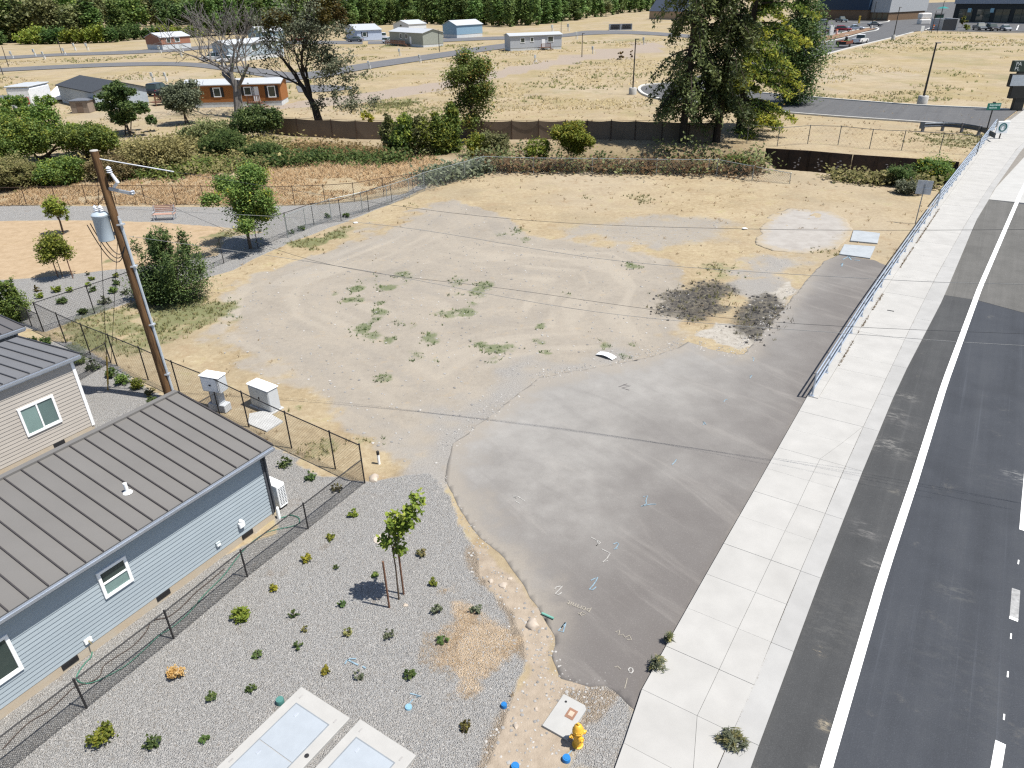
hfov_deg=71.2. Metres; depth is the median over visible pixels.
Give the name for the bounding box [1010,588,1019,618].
lane dash
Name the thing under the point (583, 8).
poplar tree
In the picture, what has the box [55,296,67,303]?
gravel shrub
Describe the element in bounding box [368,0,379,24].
poplar tree
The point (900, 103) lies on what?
kerb
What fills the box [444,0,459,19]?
poplar tree
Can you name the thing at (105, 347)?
chain link fence
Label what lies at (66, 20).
broad tree
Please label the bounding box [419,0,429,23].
poplar tree
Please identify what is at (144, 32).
wood bush
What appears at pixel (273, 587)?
gravel shrub
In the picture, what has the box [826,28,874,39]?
planting strip
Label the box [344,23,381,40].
mobile home
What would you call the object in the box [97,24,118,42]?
wood bush
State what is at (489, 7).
poplar tree
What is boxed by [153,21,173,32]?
wood bush
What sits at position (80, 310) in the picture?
gravel shrub
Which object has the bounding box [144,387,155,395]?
gravel shrub
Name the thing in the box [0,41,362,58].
park road
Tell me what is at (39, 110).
thicket bush
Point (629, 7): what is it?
poplar tree
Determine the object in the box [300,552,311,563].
gravel shrub
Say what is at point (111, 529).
cottage
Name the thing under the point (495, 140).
willow bush
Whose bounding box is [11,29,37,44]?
wood bush
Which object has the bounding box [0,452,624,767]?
gravel stones
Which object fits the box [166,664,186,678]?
gravel shrub
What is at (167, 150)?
thicket bush
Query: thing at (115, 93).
tree
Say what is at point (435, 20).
poplar tree
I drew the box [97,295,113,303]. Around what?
gravel shrub
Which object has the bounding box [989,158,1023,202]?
bridge deck
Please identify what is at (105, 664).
drip line
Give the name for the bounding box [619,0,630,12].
poplar tree
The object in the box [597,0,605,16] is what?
poplar tree
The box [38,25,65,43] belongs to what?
wood bush
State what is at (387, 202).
chain link fence
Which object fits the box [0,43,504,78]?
park road
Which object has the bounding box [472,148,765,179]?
bramble thicket
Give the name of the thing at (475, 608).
gravel shrub
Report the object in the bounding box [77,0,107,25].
broad tree
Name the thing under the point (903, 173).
bramble bush
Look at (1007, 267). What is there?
old road patch
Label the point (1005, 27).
parked car
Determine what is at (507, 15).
poplar tree
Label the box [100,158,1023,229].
power line
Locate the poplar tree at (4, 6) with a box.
[0,0,18,41]
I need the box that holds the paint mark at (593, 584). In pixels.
[589,577,597,589]
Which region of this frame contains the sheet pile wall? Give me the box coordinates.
[765,148,958,184]
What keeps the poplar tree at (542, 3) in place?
on the ground at (514, 322)
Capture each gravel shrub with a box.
[33,292,43,297]
[38,336,51,343]
[50,285,60,292]
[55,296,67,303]
[73,356,85,363]
[76,307,87,314]
[84,357,101,370]
[84,720,118,748]
[88,286,96,291]
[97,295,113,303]
[104,367,119,377]
[107,286,117,292]
[114,373,130,384]
[120,288,128,294]
[128,377,143,389]
[141,733,161,749]
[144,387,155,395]
[145,395,156,402]
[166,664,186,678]
[198,734,209,743]
[205,690,216,700]
[229,606,250,626]
[244,683,256,692]
[251,649,262,658]
[269,583,277,591]
[277,456,292,468]
[287,609,299,618]
[293,641,302,650]
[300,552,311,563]
[301,625,306,632]
[304,470,316,480]
[321,664,330,675]
[326,532,334,541]
[330,483,342,492]
[337,600,345,606]
[343,627,352,636]
[347,508,358,516]
[353,669,363,680]
[371,571,378,577]
[383,628,393,639]
[402,669,416,679]
[416,548,425,556]
[428,576,437,586]
[430,604,442,613]
[436,635,449,644]
[459,719,470,732]
[469,604,482,613]
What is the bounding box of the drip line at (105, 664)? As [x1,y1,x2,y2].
[2,569,223,748]
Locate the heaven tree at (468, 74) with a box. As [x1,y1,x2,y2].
[438,40,510,137]
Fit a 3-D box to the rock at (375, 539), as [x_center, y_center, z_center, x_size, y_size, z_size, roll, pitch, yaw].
[-4.120,4.887,22.450,0.459,0.070,0.459,-1,29,0]
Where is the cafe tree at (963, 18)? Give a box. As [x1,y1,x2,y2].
[959,16,968,24]
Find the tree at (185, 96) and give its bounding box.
[155,78,203,124]
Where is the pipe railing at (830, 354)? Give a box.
[810,194,938,396]
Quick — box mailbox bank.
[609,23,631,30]
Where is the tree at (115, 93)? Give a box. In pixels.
[93,79,157,134]
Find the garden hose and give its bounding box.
[76,515,299,683]
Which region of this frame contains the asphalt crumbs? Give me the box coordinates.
[650,279,787,345]
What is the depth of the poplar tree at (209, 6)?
313.88 m
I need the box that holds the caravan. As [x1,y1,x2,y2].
[4,82,51,109]
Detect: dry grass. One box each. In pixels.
[0,138,466,205]
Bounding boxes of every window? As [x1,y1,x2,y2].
[0,634,23,684]
[17,395,62,436]
[95,555,133,598]
[210,87,223,96]
[241,87,253,95]
[264,86,278,97]
[361,32,367,36]
[548,36,553,41]
[958,9,972,20]
[975,9,990,21]
[993,9,1010,21]
[1012,9,1023,21]
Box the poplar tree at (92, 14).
[79,0,103,30]
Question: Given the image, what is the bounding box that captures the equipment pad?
[249,410,282,431]
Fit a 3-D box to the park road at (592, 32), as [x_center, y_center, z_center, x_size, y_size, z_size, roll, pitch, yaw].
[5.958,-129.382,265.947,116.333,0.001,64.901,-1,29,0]
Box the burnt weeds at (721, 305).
[655,280,793,341]
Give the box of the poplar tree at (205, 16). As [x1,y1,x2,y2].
[199,2,210,35]
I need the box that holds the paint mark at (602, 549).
[591,537,609,561]
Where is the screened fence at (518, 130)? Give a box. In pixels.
[266,117,714,141]
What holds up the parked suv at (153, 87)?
on the ground at (514, 322)
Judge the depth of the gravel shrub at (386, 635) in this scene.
18.96 m
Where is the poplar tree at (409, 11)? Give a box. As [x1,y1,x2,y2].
[397,0,416,19]
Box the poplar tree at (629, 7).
[626,0,632,11]
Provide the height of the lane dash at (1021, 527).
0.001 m
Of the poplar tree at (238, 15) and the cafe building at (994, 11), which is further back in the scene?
the poplar tree at (238, 15)
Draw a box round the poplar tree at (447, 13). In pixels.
[443,0,451,22]
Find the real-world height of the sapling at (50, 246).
3.174 m
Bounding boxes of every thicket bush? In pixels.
[0,94,81,161]
[0,103,15,117]
[0,106,55,160]
[0,150,38,192]
[27,154,87,186]
[49,120,124,160]
[80,152,136,180]
[116,129,192,172]
[173,114,242,140]
[195,126,251,157]
[225,101,286,138]
[237,137,289,159]
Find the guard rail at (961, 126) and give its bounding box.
[919,121,995,137]
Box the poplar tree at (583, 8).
[575,0,589,18]
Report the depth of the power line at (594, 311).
25.02 m
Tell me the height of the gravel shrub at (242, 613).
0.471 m
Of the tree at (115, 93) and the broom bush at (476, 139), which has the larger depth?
the tree at (115, 93)
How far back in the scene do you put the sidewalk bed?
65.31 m
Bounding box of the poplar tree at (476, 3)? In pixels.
[469,0,483,21]
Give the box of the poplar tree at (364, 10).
[355,0,371,23]
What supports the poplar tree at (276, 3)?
on the ground at (514, 322)
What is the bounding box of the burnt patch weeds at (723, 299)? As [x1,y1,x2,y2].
[646,280,784,340]
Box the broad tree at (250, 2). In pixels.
[245,0,254,10]
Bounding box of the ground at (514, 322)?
[0,0,1023,767]
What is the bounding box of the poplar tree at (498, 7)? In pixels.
[489,0,504,25]
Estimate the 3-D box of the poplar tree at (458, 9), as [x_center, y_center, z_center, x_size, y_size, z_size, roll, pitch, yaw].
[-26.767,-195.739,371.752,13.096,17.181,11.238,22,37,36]
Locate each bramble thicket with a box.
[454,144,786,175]
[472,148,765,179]
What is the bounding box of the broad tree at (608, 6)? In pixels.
[602,0,613,12]
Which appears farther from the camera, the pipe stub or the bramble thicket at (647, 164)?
the bramble thicket at (647, 164)
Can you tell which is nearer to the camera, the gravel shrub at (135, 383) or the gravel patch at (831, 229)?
the gravel shrub at (135, 383)
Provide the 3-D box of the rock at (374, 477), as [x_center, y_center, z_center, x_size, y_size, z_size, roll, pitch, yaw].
[-4.886,3.304,25.207,0.362,0.193,0.421,-1,29,0]
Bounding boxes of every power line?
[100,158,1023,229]
[118,208,1023,284]
[130,236,1023,345]
[134,191,1021,333]
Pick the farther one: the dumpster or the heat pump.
the dumpster
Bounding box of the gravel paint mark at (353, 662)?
[344,658,365,667]
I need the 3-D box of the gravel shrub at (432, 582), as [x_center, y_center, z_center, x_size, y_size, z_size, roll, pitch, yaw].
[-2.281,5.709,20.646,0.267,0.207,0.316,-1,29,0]
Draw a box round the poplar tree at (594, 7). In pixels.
[589,0,601,16]
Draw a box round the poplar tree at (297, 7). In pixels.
[287,0,303,22]
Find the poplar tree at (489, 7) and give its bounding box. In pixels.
[484,0,495,25]
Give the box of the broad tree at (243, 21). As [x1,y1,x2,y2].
[238,7,266,27]
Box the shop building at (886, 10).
[817,0,928,20]
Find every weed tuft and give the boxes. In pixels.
[649,654,667,672]
[663,630,674,642]
[714,727,750,754]
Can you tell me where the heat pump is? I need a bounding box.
[269,476,287,509]
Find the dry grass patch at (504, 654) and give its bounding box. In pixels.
[418,587,521,700]
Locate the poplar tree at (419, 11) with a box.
[415,0,422,20]
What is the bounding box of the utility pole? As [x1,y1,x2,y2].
[87,149,173,393]
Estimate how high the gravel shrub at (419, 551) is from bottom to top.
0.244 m
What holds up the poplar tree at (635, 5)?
on the ground at (514, 322)
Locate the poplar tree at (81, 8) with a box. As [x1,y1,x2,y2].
[73,0,95,31]
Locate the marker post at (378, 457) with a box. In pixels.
[376,450,380,464]
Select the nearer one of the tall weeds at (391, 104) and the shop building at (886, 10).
the tall weeds at (391, 104)
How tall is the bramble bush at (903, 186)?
1.369 m
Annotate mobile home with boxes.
[55,75,161,108]
[143,31,190,49]
[184,77,288,107]
[210,36,283,61]
[248,26,283,38]
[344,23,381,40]
[385,27,442,46]
[393,19,426,28]
[442,19,482,37]
[504,31,562,50]
[649,0,712,19]
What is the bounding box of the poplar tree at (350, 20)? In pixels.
[340,1,356,25]
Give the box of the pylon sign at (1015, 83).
[1006,60,1023,110]
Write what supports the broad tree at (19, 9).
on the ground at (514, 322)
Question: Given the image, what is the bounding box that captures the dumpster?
[934,14,943,17]
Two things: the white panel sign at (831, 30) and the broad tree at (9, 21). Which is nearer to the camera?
the white panel sign at (831, 30)
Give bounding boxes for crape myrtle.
[0,275,33,322]
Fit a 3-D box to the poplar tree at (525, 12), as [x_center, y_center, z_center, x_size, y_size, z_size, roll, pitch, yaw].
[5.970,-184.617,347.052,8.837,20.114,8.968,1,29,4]
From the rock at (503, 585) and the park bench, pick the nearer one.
the rock at (503, 585)
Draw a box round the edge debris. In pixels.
[838,209,937,365]
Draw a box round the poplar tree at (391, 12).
[386,0,397,24]
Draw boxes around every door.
[75,103,83,111]
[251,87,259,100]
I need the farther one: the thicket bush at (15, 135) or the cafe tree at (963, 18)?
the cafe tree at (963, 18)
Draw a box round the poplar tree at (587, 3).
[584,0,591,17]
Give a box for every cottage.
[0,314,25,342]
[0,335,94,474]
[0,390,280,719]
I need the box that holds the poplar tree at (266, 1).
[262,0,272,25]
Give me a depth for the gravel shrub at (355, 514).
23.39 m
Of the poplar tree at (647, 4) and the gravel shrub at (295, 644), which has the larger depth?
the poplar tree at (647, 4)
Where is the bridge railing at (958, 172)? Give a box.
[936,119,997,205]
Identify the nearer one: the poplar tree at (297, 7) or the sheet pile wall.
the sheet pile wall
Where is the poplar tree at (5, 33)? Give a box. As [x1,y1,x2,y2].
[0,7,12,42]
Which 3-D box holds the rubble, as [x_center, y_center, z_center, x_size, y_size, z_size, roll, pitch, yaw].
[13.161,-3.825,37.537,2.873,0.116,10.260,22,37,36]
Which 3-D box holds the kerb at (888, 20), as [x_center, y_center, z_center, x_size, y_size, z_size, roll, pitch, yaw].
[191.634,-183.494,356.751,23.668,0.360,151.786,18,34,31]
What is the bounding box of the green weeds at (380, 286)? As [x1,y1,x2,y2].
[226,227,745,444]
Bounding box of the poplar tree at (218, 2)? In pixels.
[212,0,230,34]
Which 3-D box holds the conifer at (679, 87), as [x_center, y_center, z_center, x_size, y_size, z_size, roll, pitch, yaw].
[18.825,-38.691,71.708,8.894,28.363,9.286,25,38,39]
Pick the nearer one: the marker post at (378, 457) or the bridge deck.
the marker post at (378, 457)
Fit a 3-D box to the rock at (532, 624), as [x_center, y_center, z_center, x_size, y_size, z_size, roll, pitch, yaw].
[0.552,6.445,19.262,0.386,0.200,0.377,19,35,32]
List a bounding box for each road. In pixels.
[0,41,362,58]
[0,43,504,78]
[296,85,351,91]
[368,30,689,43]
[833,202,1023,767]
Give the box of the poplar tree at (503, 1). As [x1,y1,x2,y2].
[499,0,506,25]
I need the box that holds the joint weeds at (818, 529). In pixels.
[722,227,963,755]
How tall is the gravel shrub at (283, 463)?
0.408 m
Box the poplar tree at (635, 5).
[632,0,639,12]
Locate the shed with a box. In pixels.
[67,98,96,112]
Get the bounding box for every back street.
[641,84,1016,128]
[692,18,931,85]
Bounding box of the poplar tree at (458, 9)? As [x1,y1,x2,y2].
[451,0,463,19]
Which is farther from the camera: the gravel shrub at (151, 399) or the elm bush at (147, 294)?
the elm bush at (147, 294)
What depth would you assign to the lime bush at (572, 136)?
69.14 m
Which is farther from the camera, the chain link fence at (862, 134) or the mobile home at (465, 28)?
the mobile home at (465, 28)
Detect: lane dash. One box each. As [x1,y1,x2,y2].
[990,740,1005,767]
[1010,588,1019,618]
[1019,480,1023,530]
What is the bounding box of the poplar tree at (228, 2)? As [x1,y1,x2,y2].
[225,0,239,34]
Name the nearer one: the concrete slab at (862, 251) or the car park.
the concrete slab at (862, 251)
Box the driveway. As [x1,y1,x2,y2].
[445,255,888,709]
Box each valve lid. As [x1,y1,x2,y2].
[276,696,284,705]
[405,704,411,710]
[501,702,506,708]
[511,762,518,767]
[562,754,570,763]
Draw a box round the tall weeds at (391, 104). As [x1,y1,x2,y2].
[49,90,984,459]
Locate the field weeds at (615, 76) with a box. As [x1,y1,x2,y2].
[0,31,1023,119]
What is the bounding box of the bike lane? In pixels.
[751,199,1014,767]
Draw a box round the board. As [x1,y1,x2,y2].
[596,352,615,359]
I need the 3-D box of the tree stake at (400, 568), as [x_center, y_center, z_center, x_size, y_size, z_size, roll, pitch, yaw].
[-3.102,5.294,19.988,0.062,1.789,0.062,-1,29,0]
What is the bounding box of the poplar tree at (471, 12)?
[464,0,477,19]
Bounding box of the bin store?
[930,18,959,30]
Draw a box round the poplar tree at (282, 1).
[278,0,292,31]
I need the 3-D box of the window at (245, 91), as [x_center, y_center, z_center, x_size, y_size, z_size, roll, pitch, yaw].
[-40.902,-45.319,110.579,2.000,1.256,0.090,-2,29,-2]
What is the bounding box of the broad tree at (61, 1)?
[52,0,76,6]
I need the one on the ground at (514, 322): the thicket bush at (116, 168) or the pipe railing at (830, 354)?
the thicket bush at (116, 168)
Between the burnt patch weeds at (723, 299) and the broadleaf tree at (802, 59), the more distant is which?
the broadleaf tree at (802, 59)
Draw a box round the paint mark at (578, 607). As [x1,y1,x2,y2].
[568,600,590,611]
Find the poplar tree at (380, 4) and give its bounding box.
[374,0,386,24]
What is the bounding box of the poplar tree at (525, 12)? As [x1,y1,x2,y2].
[516,0,532,25]
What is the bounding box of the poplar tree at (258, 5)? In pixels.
[251,0,266,22]
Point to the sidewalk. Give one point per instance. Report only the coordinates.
(725, 664)
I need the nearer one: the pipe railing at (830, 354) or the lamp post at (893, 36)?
the pipe railing at (830, 354)
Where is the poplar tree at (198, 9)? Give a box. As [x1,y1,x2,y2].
[191,0,212,36]
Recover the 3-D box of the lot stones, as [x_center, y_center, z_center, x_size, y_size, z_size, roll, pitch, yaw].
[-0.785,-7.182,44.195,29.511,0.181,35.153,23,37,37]
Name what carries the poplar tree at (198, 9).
on the ground at (514, 322)
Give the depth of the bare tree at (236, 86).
99.23 m
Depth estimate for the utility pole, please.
27.16 m
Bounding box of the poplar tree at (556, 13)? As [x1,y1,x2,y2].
[551,0,563,22]
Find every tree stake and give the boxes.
[382,561,389,607]
[398,554,404,594]
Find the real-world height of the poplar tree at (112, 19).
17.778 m
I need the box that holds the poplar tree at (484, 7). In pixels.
[478,0,488,24]
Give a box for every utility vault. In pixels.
[217,687,349,767]
[315,719,415,767]
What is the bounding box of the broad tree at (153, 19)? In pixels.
[139,0,159,26]
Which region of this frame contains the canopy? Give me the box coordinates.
[51,86,61,99]
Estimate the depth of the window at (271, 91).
110.77 m
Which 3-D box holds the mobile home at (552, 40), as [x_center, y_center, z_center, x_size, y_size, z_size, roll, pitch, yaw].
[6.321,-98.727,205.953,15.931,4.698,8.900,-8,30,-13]
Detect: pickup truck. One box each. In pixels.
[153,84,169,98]
[835,16,847,21]
[852,34,868,43]
[972,22,987,29]
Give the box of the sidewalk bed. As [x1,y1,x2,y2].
[693,108,1023,767]
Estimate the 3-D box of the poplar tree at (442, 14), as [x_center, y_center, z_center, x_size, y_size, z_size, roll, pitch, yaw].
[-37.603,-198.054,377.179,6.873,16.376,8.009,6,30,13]
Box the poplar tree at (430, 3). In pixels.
[426,0,435,23]
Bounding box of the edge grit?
[434,286,798,707]
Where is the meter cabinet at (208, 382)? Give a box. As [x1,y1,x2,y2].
[198,370,231,412]
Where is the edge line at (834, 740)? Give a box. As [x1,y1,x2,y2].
[820,184,1023,767]
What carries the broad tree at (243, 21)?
on the ground at (514, 322)
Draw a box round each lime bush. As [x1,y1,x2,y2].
[522,136,552,161]
[547,116,597,160]
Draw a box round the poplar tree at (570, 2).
[565,0,572,19]
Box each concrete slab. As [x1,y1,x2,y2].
[839,244,874,258]
[850,230,879,243]
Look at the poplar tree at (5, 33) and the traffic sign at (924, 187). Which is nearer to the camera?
the traffic sign at (924, 187)
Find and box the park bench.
[152,204,176,220]
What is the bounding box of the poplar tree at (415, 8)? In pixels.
[408,0,419,19]
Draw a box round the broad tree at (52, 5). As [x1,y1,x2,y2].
[28,0,58,30]
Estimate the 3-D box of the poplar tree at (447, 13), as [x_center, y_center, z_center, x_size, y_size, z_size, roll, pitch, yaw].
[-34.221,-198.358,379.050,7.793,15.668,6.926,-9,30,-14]
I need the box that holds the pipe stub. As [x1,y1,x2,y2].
[541,612,553,618]
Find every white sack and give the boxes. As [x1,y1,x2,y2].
[917,19,930,23]
[918,13,931,18]
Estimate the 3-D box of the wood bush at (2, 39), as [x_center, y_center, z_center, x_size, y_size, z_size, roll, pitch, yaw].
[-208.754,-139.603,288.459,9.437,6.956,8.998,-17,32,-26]
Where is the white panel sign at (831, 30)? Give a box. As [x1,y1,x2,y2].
[828,26,834,35]
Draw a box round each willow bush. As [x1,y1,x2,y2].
[377,112,395,147]
[385,112,416,153]
[408,112,435,155]
[424,111,453,154]
[440,101,465,152]
[480,128,511,153]
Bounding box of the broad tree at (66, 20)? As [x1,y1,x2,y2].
[49,1,87,30]
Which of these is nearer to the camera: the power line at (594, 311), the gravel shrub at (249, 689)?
the gravel shrub at (249, 689)
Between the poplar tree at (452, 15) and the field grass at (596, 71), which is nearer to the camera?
the field grass at (596, 71)
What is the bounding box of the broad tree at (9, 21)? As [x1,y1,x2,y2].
[0,10,36,35]
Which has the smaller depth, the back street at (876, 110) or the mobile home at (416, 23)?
the back street at (876, 110)
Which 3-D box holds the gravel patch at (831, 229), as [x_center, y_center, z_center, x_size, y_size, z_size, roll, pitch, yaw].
[20.498,-10.753,49.862,5.934,0.052,11.147,13,32,24]
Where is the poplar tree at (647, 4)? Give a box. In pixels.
[643,0,653,10]
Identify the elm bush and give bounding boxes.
[116,224,222,307]
[131,270,180,305]
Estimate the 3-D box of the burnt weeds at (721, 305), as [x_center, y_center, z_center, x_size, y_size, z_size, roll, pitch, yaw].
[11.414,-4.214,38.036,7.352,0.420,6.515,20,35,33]
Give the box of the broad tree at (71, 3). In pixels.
[64,0,77,15]
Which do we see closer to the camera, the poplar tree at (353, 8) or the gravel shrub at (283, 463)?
the gravel shrub at (283, 463)
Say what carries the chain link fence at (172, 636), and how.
on the ground at (514, 322)
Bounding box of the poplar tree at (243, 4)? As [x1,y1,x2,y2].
[235,0,248,33]
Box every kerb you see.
[638,83,696,102]
[714,104,928,122]
[762,92,1009,109]
[770,32,913,70]
[821,27,878,42]
[839,11,937,22]
[928,30,1023,32]
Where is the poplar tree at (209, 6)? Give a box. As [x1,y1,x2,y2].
[203,0,222,35]
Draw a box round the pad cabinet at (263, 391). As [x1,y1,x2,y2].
[246,378,283,414]
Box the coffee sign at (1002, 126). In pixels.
[995,121,1009,138]
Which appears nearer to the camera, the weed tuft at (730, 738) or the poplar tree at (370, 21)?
the weed tuft at (730, 738)
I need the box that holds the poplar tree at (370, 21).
[363,0,372,23]
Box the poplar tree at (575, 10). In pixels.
[567,0,583,20]
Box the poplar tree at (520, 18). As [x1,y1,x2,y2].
[516,2,523,24]
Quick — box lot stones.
[217,202,801,483]
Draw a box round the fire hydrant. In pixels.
[569,722,586,749]
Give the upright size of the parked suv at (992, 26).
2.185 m
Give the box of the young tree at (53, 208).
[40,194,69,233]
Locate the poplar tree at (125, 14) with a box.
[113,0,133,32]
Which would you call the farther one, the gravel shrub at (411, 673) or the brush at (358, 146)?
the brush at (358, 146)
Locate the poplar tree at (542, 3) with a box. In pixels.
[537,0,550,22]
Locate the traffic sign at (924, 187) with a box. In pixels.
[915,180,933,223]
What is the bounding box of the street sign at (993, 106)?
[984,102,1001,136]
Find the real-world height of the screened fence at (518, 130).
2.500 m
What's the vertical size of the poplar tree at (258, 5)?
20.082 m
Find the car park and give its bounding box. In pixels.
[776,2,1023,51]
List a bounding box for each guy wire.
[97,177,109,389]
[111,243,117,359]
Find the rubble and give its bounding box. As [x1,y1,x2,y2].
[694,283,793,350]
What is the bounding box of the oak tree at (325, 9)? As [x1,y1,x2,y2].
[231,0,383,119]
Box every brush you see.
[4,148,281,191]
[73,130,322,165]
[236,143,441,169]
[280,134,417,161]
[403,153,497,187]
[491,131,764,171]
[816,163,949,190]
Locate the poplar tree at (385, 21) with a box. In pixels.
[378,0,388,24]
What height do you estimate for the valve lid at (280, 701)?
0.198 m
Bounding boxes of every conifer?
[645,0,735,143]
[682,0,764,142]
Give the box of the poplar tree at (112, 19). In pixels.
[103,0,128,38]
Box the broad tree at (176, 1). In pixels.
[167,0,185,6]
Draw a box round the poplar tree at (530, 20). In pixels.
[526,0,534,24]
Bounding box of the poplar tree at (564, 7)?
[559,0,571,20]
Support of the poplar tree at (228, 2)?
on the ground at (514, 322)
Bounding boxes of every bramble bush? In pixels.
[721,151,755,174]
[881,161,921,184]
[894,177,921,194]
[911,151,955,182]
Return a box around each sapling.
[31,227,76,276]
[376,487,426,599]
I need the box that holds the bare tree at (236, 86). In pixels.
[140,0,282,117]
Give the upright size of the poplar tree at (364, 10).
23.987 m
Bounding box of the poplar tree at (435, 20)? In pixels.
[428,0,441,23]
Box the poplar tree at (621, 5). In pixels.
[614,0,624,13]
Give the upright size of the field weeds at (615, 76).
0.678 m
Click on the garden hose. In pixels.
(178, 621)
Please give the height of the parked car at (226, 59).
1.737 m
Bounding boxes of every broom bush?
[361,110,374,121]
[461,132,489,156]
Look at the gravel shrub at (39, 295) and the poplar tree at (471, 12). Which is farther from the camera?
the poplar tree at (471, 12)
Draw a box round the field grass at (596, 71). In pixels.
[0,32,1022,120]
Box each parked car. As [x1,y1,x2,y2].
[216,55,238,62]
[346,36,363,41]
[847,24,864,29]
[867,21,882,25]
[999,25,1011,30]
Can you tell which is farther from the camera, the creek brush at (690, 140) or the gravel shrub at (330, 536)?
the creek brush at (690, 140)
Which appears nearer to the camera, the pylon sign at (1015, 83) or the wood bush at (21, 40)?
the pylon sign at (1015, 83)
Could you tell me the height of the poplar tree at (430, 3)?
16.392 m
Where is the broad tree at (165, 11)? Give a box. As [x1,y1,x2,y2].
[149,0,184,26]
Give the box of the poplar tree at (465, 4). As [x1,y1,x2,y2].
[459,0,469,18]
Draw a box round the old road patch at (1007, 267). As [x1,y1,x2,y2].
[945,200,1023,312]
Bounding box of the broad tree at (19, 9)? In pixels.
[3,0,51,30]
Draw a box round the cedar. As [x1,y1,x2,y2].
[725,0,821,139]
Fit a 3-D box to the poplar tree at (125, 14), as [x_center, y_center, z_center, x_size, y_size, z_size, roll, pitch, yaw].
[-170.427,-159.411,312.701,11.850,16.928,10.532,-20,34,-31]
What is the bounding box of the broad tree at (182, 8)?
[175,0,195,26]
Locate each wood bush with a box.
[0,30,7,44]
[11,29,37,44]
[20,22,46,43]
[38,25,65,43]
[55,26,83,43]
[70,26,91,42]
[81,20,110,42]
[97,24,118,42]
[113,25,132,40]
[126,22,142,39]
[140,25,158,38]
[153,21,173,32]
[169,25,188,33]
[184,23,206,37]
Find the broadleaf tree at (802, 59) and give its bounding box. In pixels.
[768,0,841,107]
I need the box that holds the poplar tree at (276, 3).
[269,0,283,27]
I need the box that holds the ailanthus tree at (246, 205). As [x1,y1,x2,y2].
[196,158,284,248]
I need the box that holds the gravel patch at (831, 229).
[755,208,852,253]
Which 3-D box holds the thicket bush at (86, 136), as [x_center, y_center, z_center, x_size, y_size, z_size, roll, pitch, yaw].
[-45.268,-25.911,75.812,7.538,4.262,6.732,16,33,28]
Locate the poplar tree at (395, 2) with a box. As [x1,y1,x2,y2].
[391,0,401,21]
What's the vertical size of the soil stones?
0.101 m
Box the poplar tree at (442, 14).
[435,0,445,24]
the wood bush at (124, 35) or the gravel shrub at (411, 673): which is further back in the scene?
the wood bush at (124, 35)
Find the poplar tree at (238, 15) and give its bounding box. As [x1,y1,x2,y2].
[234,0,248,33]
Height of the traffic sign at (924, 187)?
3.000 m
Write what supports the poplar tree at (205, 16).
on the ground at (514, 322)
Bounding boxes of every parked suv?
[145,82,164,94]
[200,51,219,60]
[382,37,389,42]
[836,25,851,31]
[986,23,999,30]
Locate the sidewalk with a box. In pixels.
[615,110,1023,767]
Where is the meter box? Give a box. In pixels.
[542,694,585,740]
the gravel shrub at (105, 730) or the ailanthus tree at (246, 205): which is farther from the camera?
the ailanthus tree at (246, 205)
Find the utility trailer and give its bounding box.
[836,40,852,46]
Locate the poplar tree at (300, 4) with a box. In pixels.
[299,0,304,14]
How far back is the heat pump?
23.59 m
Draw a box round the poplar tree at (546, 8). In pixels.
[540,0,553,23]
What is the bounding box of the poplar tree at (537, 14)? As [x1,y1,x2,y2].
[530,0,542,24]
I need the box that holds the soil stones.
[459,552,613,767]
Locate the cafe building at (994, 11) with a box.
[953,0,1023,23]
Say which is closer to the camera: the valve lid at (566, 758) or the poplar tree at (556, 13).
the valve lid at (566, 758)
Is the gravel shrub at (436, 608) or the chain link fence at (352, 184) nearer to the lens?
the gravel shrub at (436, 608)
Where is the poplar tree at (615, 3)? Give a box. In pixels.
[607,0,619,14]
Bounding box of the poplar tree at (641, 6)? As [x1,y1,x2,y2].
[637,0,645,11]
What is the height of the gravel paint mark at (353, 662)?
0.001 m
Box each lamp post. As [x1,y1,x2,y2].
[629,39,638,94]
[891,7,901,39]
[917,42,940,104]
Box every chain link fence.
[0,173,413,205]
[0,459,362,767]
[12,303,41,329]
[32,169,424,331]
[33,303,364,483]
[74,342,110,379]
[199,392,219,413]
[284,156,483,237]
[483,156,790,183]
[746,124,981,154]
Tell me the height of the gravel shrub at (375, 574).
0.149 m
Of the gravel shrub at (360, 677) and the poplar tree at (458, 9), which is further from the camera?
the poplar tree at (458, 9)
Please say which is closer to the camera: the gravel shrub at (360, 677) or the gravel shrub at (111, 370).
the gravel shrub at (360, 677)
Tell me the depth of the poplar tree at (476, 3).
359.65 m
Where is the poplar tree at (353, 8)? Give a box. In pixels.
[343,0,358,23]
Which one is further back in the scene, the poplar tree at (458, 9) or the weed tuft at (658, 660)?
the poplar tree at (458, 9)
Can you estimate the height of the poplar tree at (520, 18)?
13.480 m
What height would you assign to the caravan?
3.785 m
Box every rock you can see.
[369,473,378,482]
[373,534,387,543]
[498,582,507,587]
[525,618,538,630]
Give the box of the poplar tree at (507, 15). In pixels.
[501,0,516,26]
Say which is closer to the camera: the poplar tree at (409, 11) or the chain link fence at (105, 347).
the chain link fence at (105, 347)
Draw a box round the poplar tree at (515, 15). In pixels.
[512,0,519,24]
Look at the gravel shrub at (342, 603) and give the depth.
19.97 m
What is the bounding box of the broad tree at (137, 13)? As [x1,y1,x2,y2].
[113,0,151,25]
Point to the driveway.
(576, 460)
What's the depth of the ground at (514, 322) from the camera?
37.68 m

